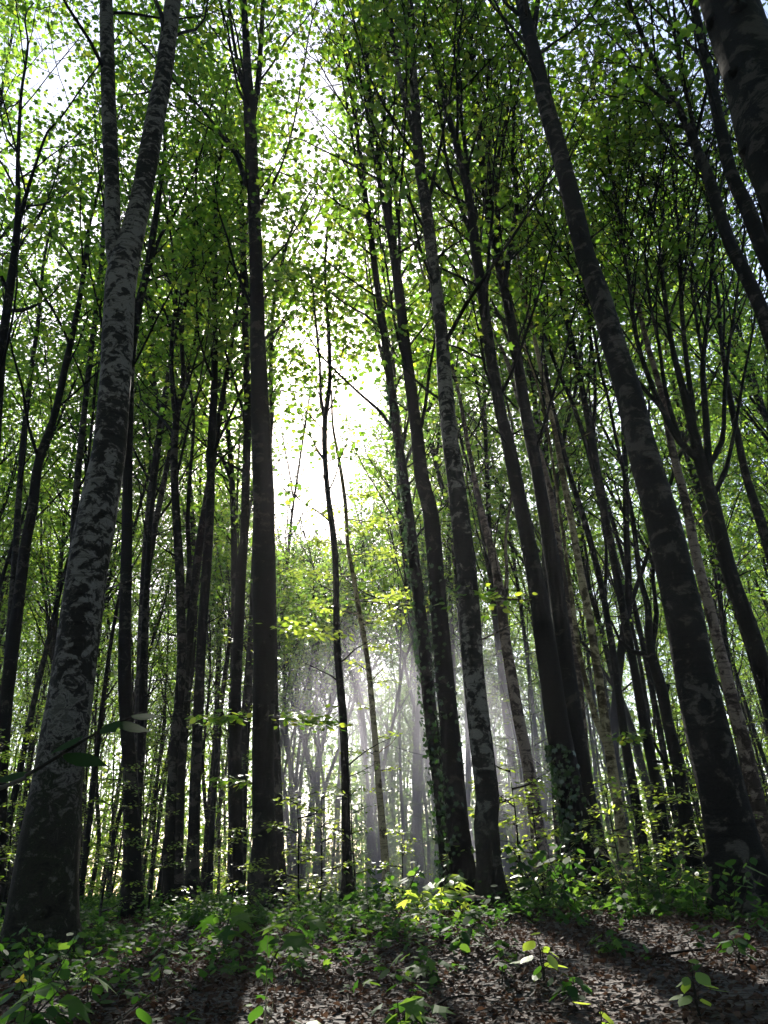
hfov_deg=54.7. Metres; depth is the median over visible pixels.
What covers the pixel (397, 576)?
slender tree
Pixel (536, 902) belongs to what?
seedling
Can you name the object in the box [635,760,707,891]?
sapling
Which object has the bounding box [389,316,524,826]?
slender tree
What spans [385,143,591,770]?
beech tree
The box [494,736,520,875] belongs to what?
sapling
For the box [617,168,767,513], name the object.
slender tree
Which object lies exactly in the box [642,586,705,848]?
slender tree
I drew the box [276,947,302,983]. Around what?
seedling
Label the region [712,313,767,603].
slender tree
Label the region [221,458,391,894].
slender tree
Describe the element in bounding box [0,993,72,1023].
seedling
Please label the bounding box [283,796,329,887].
sapling
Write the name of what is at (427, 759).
slender tree
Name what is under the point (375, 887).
seedling
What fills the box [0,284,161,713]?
slender tree
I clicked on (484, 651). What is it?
slender tree
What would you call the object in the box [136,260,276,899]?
slender tree
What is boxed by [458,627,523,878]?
slender tree
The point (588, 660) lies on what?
slender tree
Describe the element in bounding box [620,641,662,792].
slender tree
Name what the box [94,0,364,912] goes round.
beech tree
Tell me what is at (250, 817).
sapling
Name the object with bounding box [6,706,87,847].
sapling
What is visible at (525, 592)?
slender tree
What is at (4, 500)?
slender tree
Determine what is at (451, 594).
slender tree
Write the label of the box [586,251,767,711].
slender tree
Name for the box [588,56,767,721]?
beech tree
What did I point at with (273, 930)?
seedling
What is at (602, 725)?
beech tree
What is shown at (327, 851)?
sapling
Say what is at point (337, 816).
sapling
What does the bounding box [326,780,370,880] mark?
sapling
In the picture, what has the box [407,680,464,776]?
slender tree
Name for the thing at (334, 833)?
slender tree
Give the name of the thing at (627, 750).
beech tree
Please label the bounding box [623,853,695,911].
seedling
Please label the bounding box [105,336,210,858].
slender tree
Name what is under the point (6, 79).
slender tree
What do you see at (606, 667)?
slender tree
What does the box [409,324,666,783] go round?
slender tree
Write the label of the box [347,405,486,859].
slender tree
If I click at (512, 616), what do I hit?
slender tree
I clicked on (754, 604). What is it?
slender tree
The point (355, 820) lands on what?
sapling
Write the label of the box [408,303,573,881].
slender tree
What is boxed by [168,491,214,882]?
slender tree
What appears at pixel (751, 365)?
slender tree
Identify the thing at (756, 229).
beech tree
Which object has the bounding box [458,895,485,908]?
bark piece
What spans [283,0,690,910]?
beech tree
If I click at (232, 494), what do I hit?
slender tree
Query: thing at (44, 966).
seedling
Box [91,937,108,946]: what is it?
seedling
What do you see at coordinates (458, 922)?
seedling
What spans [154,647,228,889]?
slender tree
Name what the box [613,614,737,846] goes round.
slender tree
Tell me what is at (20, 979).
yellow plant
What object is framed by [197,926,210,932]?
seedling
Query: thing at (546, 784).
slender tree
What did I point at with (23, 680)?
slender tree
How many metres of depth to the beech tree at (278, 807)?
14.74 m
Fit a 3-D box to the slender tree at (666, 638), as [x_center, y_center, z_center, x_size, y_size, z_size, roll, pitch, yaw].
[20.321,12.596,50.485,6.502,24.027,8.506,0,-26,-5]
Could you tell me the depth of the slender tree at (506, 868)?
30.30 m
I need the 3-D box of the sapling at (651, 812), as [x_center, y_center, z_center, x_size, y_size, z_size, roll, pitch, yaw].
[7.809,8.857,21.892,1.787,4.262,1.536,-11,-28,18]
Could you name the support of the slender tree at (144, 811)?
on the ground at (750, 989)
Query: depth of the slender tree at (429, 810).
69.87 m
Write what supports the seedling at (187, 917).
on the ground at (750, 989)
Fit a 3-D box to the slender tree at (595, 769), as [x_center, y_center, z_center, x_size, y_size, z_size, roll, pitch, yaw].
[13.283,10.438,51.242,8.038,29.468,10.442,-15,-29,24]
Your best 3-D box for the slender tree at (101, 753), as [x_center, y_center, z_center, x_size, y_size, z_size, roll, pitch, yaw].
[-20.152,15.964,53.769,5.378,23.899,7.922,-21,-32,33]
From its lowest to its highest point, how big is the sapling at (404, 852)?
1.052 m
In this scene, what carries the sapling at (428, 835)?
on the ground at (750, 989)
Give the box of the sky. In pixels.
[0,0,767,896]
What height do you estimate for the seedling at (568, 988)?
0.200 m
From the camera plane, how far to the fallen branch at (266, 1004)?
2.93 m
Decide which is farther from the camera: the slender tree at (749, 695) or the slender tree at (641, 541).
the slender tree at (749, 695)
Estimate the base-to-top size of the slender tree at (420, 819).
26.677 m
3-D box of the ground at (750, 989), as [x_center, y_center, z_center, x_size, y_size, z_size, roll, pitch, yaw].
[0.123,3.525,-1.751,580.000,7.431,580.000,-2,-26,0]
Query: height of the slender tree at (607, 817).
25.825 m
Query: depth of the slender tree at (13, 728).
61.29 m
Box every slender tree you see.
[0,0,142,361]
[0,168,70,514]
[0,187,42,343]
[0,207,161,591]
[0,217,213,801]
[0,256,146,643]
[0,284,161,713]
[0,320,32,627]
[0,334,94,669]
[0,355,89,700]
[0,358,38,518]
[0,412,59,661]
[0,432,96,706]
[0,436,55,610]
[0,448,163,877]
[0,475,69,650]
[0,476,69,693]
[0,486,64,690]
[0,494,69,896]
[0,512,58,692]
[0,562,49,723]
[0,569,48,749]
[1,570,134,870]
[1,623,33,768]
[6,236,185,848]
[6,260,170,713]
[8,527,66,893]
[8,678,32,791]
[8,684,46,802]
[10,587,55,862]
[10,609,48,773]
[11,677,47,764]
[12,582,48,717]
[22,55,326,898]
[22,640,133,792]
[29,480,215,899]
[30,205,251,859]
[35,577,138,870]
[40,416,224,689]
[45,476,228,901]
[46,123,298,894]
[72,208,209,902]
[86,592,156,821]
[87,567,228,893]
[87,671,120,821]
[87,685,168,857]
[88,509,172,743]
[96,537,194,895]
[99,407,197,832]
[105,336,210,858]
[106,557,227,851]
[107,621,176,880]
[133,428,203,887]
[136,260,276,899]
[136,621,212,746]
[141,593,176,842]
[141,695,212,880]
[143,20,405,814]
[145,479,241,899]
[145,669,175,833]
[149,643,224,779]
[152,478,312,892]
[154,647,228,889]
[156,469,298,872]
[158,458,252,703]
[164,250,325,897]
[165,407,306,892]
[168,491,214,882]
[171,486,395,892]
[171,550,251,895]
[186,652,251,862]
[191,556,252,865]
[194,491,415,855]
[198,522,401,895]
[208,635,251,878]
[212,505,406,895]
[213,514,452,894]
[221,445,455,894]
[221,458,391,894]
[226,531,323,751]
[229,522,326,886]
[233,245,362,894]
[241,625,327,805]
[248,484,371,868]
[251,451,496,893]
[270,8,575,891]
[278,543,372,824]
[278,676,308,817]
[279,641,331,805]
[281,490,379,883]
[282,655,337,897]
[288,428,427,885]
[289,643,336,838]
[297,532,391,892]
[315,502,353,893]
[317,399,478,891]
[319,657,371,869]
[320,658,368,887]
[326,444,402,889]
[327,512,401,894]
[333,669,420,886]
[340,698,409,840]
[345,266,516,889]
[346,589,460,881]
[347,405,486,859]
[350,628,414,820]
[356,109,578,886]
[357,381,487,733]
[368,537,478,886]
[369,551,431,889]
[371,574,463,885]
[374,593,438,817]
[375,298,710,883]
[375,669,473,873]
[383,449,510,791]
[386,628,432,890]
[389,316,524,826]
[393,525,569,775]
[397,84,697,877]
[401,558,487,891]
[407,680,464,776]
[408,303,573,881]
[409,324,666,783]
[417,615,482,865]
[423,463,524,840]
[431,100,667,781]
[441,425,539,817]
[457,577,603,843]
[458,587,528,767]
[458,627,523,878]
[460,584,505,772]
[466,134,685,875]
[477,519,540,755]
[478,560,545,882]
[479,514,573,721]
[481,451,544,741]
[484,608,548,808]
[485,171,767,767]
[489,415,676,877]
[496,37,767,878]
[507,508,615,822]
[520,648,546,768]
[521,422,636,872]
[521,638,552,818]
[527,278,660,754]
[529,503,624,835]
[557,152,767,783]
[558,88,767,512]
[566,510,637,845]
[572,571,619,883]
[573,462,742,811]
[573,514,681,879]
[583,645,629,802]
[585,621,652,780]
[585,639,633,828]
[585,663,639,867]
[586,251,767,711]
[586,564,643,798]
[587,617,634,853]
[588,672,635,790]
[591,490,707,878]
[594,511,705,843]
[595,614,649,823]
[603,427,766,827]
[605,474,767,809]
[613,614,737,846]
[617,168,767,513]
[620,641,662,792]
[632,122,767,545]
[634,582,700,811]
[638,398,765,749]
[638,543,721,728]
[639,545,767,791]
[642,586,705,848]
[646,385,767,673]
[651,368,767,604]
[651,383,767,647]
[656,357,767,589]
[665,461,767,779]
[670,260,767,653]
[682,522,767,738]
[706,567,767,755]
[706,613,767,773]
[707,532,767,704]
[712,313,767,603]
[714,610,767,772]
[721,648,766,782]
[727,499,767,677]
[731,501,767,642]
[741,541,767,620]
[742,566,767,687]
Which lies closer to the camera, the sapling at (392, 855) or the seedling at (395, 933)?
the seedling at (395, 933)
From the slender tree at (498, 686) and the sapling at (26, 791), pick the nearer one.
the sapling at (26, 791)
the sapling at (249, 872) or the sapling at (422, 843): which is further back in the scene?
the sapling at (422, 843)
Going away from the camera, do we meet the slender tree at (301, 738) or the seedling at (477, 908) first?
the seedling at (477, 908)
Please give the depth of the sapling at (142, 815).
37.99 m
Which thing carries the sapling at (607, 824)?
on the ground at (750, 989)
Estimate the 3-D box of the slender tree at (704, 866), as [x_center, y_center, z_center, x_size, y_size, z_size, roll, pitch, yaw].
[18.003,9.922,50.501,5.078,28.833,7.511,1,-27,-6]
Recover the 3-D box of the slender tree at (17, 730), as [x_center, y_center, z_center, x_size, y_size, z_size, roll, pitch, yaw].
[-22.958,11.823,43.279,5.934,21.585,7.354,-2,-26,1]
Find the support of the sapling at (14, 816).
on the ground at (750, 989)
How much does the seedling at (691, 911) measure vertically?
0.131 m
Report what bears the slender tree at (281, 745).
on the ground at (750, 989)
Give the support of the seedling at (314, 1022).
on the ground at (750, 989)
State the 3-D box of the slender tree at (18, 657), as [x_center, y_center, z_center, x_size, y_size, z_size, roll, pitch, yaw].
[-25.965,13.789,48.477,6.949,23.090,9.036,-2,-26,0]
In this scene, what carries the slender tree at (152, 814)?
on the ground at (750, 989)
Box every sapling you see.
[0,711,160,790]
[0,729,31,876]
[0,731,34,924]
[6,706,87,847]
[6,712,43,859]
[6,733,38,866]
[6,783,24,860]
[8,652,52,851]
[79,762,161,924]
[80,725,117,870]
[80,741,163,892]
[81,704,161,897]
[84,837,99,898]
[87,834,122,898]
[90,807,122,892]
[91,726,158,867]
[92,796,121,893]
[100,712,184,862]
[111,777,192,917]
[118,735,187,897]
[143,774,202,878]
[145,561,340,895]
[173,825,270,908]
[184,788,218,878]
[200,739,251,894]
[200,774,227,894]
[213,750,251,871]
[223,778,303,879]
[242,793,351,911]
[281,789,369,903]
[283,770,311,893]
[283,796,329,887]
[284,758,316,874]
[286,805,320,890]
[294,818,332,892]
[302,749,350,896]
[305,745,395,891]
[308,786,341,874]
[310,806,341,895]
[321,769,363,889]
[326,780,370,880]
[333,809,377,888]
[336,736,406,864]
[350,818,375,891]
[372,826,436,911]
[386,826,401,882]
[390,831,413,889]
[391,784,435,885]
[395,735,434,884]
[443,780,549,897]
[453,762,560,906]
[461,645,554,871]
[471,713,550,879]
[473,742,534,892]
[487,635,552,869]
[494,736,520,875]
[497,757,523,873]
[501,785,562,900]
[504,804,526,872]
[514,800,562,898]
[519,718,557,879]
[543,774,667,903]
[559,816,648,906]
[590,781,707,901]
[591,701,674,871]
[594,781,632,865]
[595,770,618,868]
[598,797,615,863]
[605,780,707,891]
[615,805,652,877]
[621,736,677,880]
[632,806,655,878]
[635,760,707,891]
[637,755,704,870]
[647,680,700,845]
[672,709,703,839]
[683,734,761,851]
[689,778,706,869]
[728,693,767,804]
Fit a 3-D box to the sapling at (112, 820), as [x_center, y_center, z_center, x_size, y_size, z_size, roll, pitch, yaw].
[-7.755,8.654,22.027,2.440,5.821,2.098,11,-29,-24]
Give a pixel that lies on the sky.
(49, 84)
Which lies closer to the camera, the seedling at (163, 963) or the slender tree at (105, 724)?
the seedling at (163, 963)
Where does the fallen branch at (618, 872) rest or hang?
on the ground at (750, 989)
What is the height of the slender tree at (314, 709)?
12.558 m
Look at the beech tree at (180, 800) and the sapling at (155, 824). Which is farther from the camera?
the sapling at (155, 824)
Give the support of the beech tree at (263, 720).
on the ground at (750, 989)
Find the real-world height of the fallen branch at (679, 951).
0.147 m
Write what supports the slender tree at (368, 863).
on the ground at (750, 989)
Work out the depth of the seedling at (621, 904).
5.54 m
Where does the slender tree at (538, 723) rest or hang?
on the ground at (750, 989)
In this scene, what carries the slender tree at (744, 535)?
on the ground at (750, 989)
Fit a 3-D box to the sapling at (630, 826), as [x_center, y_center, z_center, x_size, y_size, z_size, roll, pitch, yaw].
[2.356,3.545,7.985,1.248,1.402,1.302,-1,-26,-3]
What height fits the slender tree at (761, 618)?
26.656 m
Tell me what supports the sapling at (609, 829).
on the ground at (750, 989)
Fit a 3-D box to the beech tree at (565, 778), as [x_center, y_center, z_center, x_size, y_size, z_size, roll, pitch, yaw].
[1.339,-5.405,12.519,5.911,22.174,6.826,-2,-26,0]
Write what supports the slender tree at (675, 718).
on the ground at (750, 989)
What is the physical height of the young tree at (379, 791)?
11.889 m
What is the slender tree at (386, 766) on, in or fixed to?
on the ground at (750, 989)
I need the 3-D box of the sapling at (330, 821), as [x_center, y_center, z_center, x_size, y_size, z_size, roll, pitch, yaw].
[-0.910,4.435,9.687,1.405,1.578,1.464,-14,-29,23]
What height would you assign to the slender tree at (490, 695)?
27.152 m
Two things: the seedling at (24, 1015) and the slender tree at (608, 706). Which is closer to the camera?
the seedling at (24, 1015)
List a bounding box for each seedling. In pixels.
[0,928,45,978]
[0,931,83,1012]
[0,970,110,1023]
[0,983,62,1023]
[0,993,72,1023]
[15,965,47,978]
[36,962,77,986]
[68,951,117,1004]
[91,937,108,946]
[121,1007,151,1023]
[141,936,156,947]
[144,900,168,922]
[144,906,186,945]
[148,944,182,992]
[177,902,204,929]
[194,906,259,949]
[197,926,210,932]
[214,891,239,906]
[248,1005,299,1023]
[252,914,332,967]
[264,921,281,932]
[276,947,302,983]
[301,906,320,927]
[304,902,328,921]
[306,1020,320,1023]
[339,925,369,944]
[343,871,397,923]
[359,919,378,933]
[366,861,424,917]
[371,984,455,1023]
[383,919,407,946]
[390,946,456,985]
[395,890,438,919]
[397,918,419,932]
[421,877,472,914]
[426,918,450,936]
[428,874,473,916]
[438,914,491,953]
[449,916,462,927]
[463,907,481,919]
[482,896,496,910]
[486,938,518,984]
[505,838,578,909]
[510,932,566,986]
[528,899,540,912]
[531,844,603,913]
[532,879,582,911]
[533,965,591,1010]
[574,1002,613,1023]
[590,930,638,957]
[597,856,656,914]
[607,888,637,923]
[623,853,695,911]
[668,959,726,1015]
[673,864,714,916]
[677,906,698,915]
[696,856,766,924]
[699,905,722,918]
[712,923,767,964]
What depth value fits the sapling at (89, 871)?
51.65 m
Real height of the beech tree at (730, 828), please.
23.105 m
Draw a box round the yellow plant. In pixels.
[14,974,26,1023]
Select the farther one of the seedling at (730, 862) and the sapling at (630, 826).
the sapling at (630, 826)
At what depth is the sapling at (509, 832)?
25.21 m
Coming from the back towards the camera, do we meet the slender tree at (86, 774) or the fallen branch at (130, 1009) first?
the slender tree at (86, 774)
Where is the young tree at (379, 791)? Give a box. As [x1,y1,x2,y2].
[289,390,449,899]
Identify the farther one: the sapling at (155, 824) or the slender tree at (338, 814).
the slender tree at (338, 814)
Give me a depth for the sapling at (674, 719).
25.74 m
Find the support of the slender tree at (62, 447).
on the ground at (750, 989)
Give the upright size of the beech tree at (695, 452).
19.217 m
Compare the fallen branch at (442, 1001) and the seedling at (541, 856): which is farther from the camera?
the seedling at (541, 856)
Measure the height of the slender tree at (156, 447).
26.502 m
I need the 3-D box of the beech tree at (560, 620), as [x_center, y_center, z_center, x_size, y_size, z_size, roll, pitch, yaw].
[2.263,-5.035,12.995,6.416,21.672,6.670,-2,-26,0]
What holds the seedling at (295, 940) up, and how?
on the ground at (750, 989)
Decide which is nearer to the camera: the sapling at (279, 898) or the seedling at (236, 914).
the seedling at (236, 914)
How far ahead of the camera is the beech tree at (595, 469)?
14.95 m
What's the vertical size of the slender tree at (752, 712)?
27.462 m
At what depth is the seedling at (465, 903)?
7.10 m
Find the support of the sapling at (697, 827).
on the ground at (750, 989)
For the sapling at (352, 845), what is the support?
on the ground at (750, 989)
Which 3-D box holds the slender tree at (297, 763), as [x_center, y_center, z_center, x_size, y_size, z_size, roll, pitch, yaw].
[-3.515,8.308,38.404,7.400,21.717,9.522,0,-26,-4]
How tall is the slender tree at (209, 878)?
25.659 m
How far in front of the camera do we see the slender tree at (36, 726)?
73.36 m
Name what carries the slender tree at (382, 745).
on the ground at (750, 989)
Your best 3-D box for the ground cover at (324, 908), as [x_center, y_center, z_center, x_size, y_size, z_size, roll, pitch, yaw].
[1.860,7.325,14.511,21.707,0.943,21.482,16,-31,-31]
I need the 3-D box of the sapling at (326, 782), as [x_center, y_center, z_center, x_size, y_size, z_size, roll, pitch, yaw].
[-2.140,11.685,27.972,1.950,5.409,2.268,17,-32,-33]
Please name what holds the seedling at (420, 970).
on the ground at (750, 989)
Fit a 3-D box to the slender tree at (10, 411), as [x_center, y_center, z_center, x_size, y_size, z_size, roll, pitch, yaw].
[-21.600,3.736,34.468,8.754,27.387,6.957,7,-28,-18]
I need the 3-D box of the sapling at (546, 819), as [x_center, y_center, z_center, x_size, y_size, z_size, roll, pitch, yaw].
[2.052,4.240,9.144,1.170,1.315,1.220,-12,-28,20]
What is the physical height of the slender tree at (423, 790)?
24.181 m
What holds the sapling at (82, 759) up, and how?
on the ground at (750, 989)
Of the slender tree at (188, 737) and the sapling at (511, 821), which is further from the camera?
the slender tree at (188, 737)
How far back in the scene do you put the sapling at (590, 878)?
7.01 m
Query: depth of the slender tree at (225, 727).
46.37 m
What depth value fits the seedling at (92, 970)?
3.60 m
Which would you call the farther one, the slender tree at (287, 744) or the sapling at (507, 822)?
the slender tree at (287, 744)
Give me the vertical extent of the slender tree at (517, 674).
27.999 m
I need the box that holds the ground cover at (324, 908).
[0,863,767,1023]
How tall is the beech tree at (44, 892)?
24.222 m
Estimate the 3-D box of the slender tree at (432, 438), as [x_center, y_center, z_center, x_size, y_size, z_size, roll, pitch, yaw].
[1.431,-3.036,20.245,10.349,24.942,10.848,-2,-26,0]
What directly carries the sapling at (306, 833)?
on the ground at (750, 989)
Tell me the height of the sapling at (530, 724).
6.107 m
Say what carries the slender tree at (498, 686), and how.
on the ground at (750, 989)
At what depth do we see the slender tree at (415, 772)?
39.29 m
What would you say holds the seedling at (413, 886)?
on the ground at (750, 989)
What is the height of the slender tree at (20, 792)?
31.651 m
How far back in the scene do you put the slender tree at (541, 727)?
45.49 m
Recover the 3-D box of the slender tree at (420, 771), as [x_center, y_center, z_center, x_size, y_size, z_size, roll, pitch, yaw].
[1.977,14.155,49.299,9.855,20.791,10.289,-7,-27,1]
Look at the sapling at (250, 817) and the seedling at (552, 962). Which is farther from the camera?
the sapling at (250, 817)
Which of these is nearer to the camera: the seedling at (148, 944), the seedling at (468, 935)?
the seedling at (468, 935)
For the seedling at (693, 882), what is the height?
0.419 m
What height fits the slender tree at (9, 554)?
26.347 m
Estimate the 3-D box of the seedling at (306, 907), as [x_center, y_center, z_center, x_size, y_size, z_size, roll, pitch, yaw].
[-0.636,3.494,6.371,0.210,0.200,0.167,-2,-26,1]
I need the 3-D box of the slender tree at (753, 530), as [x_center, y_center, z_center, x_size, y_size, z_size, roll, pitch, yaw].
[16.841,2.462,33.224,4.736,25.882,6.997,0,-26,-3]
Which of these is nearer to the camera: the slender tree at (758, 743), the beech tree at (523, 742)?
the beech tree at (523, 742)
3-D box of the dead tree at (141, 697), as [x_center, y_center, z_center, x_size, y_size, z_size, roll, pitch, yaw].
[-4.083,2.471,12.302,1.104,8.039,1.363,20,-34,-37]
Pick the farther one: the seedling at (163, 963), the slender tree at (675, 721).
the slender tree at (675, 721)
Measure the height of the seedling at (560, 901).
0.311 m
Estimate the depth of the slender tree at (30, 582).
32.20 m
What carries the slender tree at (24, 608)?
on the ground at (750, 989)
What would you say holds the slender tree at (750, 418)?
on the ground at (750, 989)
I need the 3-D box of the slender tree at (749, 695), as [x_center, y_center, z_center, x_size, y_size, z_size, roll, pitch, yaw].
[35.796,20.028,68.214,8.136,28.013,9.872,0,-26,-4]
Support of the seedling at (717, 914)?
on the ground at (750, 989)
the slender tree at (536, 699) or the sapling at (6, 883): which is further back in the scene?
the slender tree at (536, 699)
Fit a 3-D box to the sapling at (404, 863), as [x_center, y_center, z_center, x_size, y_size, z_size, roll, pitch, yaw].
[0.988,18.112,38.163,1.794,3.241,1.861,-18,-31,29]
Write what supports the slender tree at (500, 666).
on the ground at (750, 989)
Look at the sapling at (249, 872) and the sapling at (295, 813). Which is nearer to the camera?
the sapling at (249, 872)
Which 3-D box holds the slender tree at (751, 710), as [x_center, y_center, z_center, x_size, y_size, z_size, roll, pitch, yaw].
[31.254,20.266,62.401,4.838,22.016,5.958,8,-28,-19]
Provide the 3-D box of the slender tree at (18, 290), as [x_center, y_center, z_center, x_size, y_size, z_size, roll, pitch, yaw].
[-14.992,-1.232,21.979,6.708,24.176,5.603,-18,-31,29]
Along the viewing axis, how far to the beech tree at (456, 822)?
11.45 m
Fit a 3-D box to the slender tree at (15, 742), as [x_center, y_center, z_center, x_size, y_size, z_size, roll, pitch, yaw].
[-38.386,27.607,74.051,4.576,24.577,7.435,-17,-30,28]
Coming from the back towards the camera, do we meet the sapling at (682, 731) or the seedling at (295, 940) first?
the sapling at (682, 731)
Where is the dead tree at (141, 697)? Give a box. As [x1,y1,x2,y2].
[106,450,173,852]
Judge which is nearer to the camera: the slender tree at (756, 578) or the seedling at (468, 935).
the seedling at (468, 935)
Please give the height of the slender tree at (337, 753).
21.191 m
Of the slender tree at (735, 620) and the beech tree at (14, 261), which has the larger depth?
the slender tree at (735, 620)
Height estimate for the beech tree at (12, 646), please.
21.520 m
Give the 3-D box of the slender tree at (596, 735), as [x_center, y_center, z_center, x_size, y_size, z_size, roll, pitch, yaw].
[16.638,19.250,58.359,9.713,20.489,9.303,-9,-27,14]
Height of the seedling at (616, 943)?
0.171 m
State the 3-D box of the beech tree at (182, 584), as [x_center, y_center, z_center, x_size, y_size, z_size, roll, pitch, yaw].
[-4.625,-2.751,14.888,7.009,19.724,5.099,-24,-34,37]
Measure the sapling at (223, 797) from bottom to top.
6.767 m
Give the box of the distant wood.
[0,614,767,900]
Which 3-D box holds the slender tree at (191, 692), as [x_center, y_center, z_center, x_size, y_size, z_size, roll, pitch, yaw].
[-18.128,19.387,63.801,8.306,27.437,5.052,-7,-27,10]
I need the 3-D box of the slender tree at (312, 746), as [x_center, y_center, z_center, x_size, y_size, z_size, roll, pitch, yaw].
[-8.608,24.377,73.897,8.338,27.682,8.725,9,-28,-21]
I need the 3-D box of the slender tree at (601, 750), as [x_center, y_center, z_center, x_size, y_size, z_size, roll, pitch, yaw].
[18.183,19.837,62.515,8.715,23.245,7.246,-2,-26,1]
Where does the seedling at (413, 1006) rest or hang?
on the ground at (750, 989)
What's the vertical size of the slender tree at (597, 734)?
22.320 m
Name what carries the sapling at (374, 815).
on the ground at (750, 989)
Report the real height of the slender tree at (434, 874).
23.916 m
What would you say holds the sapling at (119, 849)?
on the ground at (750, 989)
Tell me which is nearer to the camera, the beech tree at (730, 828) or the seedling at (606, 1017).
the seedling at (606, 1017)
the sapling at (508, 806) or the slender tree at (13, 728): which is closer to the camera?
the sapling at (508, 806)
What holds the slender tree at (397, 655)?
on the ground at (750, 989)
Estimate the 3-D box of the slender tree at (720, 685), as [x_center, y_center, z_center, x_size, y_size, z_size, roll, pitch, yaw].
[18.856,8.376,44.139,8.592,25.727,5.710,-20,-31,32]
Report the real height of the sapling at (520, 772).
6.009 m
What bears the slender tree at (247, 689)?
on the ground at (750, 989)
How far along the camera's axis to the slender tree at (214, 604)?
44.05 m
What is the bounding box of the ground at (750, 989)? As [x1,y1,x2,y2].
[0,891,767,1023]
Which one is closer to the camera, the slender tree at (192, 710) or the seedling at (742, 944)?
the seedling at (742, 944)
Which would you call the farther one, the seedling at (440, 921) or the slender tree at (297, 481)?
the slender tree at (297, 481)
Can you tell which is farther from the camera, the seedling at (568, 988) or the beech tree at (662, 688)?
the beech tree at (662, 688)
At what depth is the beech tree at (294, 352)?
14.15 m
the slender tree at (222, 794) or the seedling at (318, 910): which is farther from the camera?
the slender tree at (222, 794)
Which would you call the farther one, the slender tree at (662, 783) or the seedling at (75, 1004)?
the slender tree at (662, 783)
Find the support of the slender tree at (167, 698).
on the ground at (750, 989)
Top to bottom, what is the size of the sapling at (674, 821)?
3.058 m
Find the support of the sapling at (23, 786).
on the ground at (750, 989)
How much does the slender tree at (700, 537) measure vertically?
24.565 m
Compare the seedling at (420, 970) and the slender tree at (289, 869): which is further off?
the slender tree at (289, 869)
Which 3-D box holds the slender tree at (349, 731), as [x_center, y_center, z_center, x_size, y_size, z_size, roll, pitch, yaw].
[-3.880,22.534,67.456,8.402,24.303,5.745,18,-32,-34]
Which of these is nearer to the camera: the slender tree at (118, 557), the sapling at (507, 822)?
the sapling at (507, 822)
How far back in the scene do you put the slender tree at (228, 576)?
39.45 m
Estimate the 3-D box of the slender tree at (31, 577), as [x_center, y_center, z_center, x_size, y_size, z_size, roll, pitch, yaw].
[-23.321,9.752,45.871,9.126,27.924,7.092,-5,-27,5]
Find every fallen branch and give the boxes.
[111,965,191,1023]
[263,928,274,1023]
[415,973,492,1022]
[592,843,627,903]
[642,925,763,959]
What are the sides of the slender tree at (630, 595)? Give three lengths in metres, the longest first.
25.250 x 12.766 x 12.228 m
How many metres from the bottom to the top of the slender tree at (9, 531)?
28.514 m
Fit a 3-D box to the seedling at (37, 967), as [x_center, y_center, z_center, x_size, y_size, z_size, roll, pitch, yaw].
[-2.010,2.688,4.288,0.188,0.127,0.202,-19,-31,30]
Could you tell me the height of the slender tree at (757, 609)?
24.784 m
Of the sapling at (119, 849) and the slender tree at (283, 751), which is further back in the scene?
the slender tree at (283, 751)
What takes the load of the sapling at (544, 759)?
on the ground at (750, 989)
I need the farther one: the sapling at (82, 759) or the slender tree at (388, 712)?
the slender tree at (388, 712)
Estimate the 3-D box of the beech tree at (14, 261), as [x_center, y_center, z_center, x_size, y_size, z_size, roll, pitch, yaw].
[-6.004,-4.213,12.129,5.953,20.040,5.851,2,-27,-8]
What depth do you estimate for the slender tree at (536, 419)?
19.62 m
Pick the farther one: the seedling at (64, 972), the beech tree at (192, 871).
the beech tree at (192, 871)
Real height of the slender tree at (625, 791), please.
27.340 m
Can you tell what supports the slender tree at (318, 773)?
on the ground at (750, 989)
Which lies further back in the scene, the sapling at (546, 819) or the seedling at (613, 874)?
the sapling at (546, 819)
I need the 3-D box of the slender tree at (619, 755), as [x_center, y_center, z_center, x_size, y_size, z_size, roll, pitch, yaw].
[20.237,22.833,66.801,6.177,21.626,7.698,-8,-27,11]
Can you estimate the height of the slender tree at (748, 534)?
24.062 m
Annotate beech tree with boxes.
[0,0,206,914]
[0,0,220,463]
[0,0,267,965]
[0,24,234,550]
[0,76,129,709]
[3,0,416,915]
[4,4,299,913]
[26,0,316,918]
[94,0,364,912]
[132,94,396,900]
[136,17,360,901]
[179,102,359,904]
[224,130,407,908]
[234,0,504,897]
[248,0,558,909]
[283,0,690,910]
[301,0,624,908]
[320,98,564,898]
[338,0,635,892]
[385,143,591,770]
[394,19,653,893]
[412,0,767,921]
[413,0,767,719]
[436,0,682,888]
[452,14,726,889]
[473,31,758,890]
[477,0,767,351]
[485,0,767,859]
[508,0,767,282]
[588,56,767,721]
[675,0,767,221]
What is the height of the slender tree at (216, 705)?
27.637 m
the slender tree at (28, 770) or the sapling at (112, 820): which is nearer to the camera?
the sapling at (112, 820)
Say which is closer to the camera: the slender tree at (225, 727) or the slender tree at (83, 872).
the slender tree at (83, 872)
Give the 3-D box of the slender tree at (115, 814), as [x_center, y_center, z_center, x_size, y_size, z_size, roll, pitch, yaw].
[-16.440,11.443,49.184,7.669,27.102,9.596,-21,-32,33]
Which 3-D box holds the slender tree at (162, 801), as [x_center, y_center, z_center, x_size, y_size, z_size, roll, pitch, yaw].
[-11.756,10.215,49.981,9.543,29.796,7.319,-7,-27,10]
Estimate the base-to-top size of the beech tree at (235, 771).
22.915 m
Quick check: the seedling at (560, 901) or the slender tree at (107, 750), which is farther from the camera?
the slender tree at (107, 750)

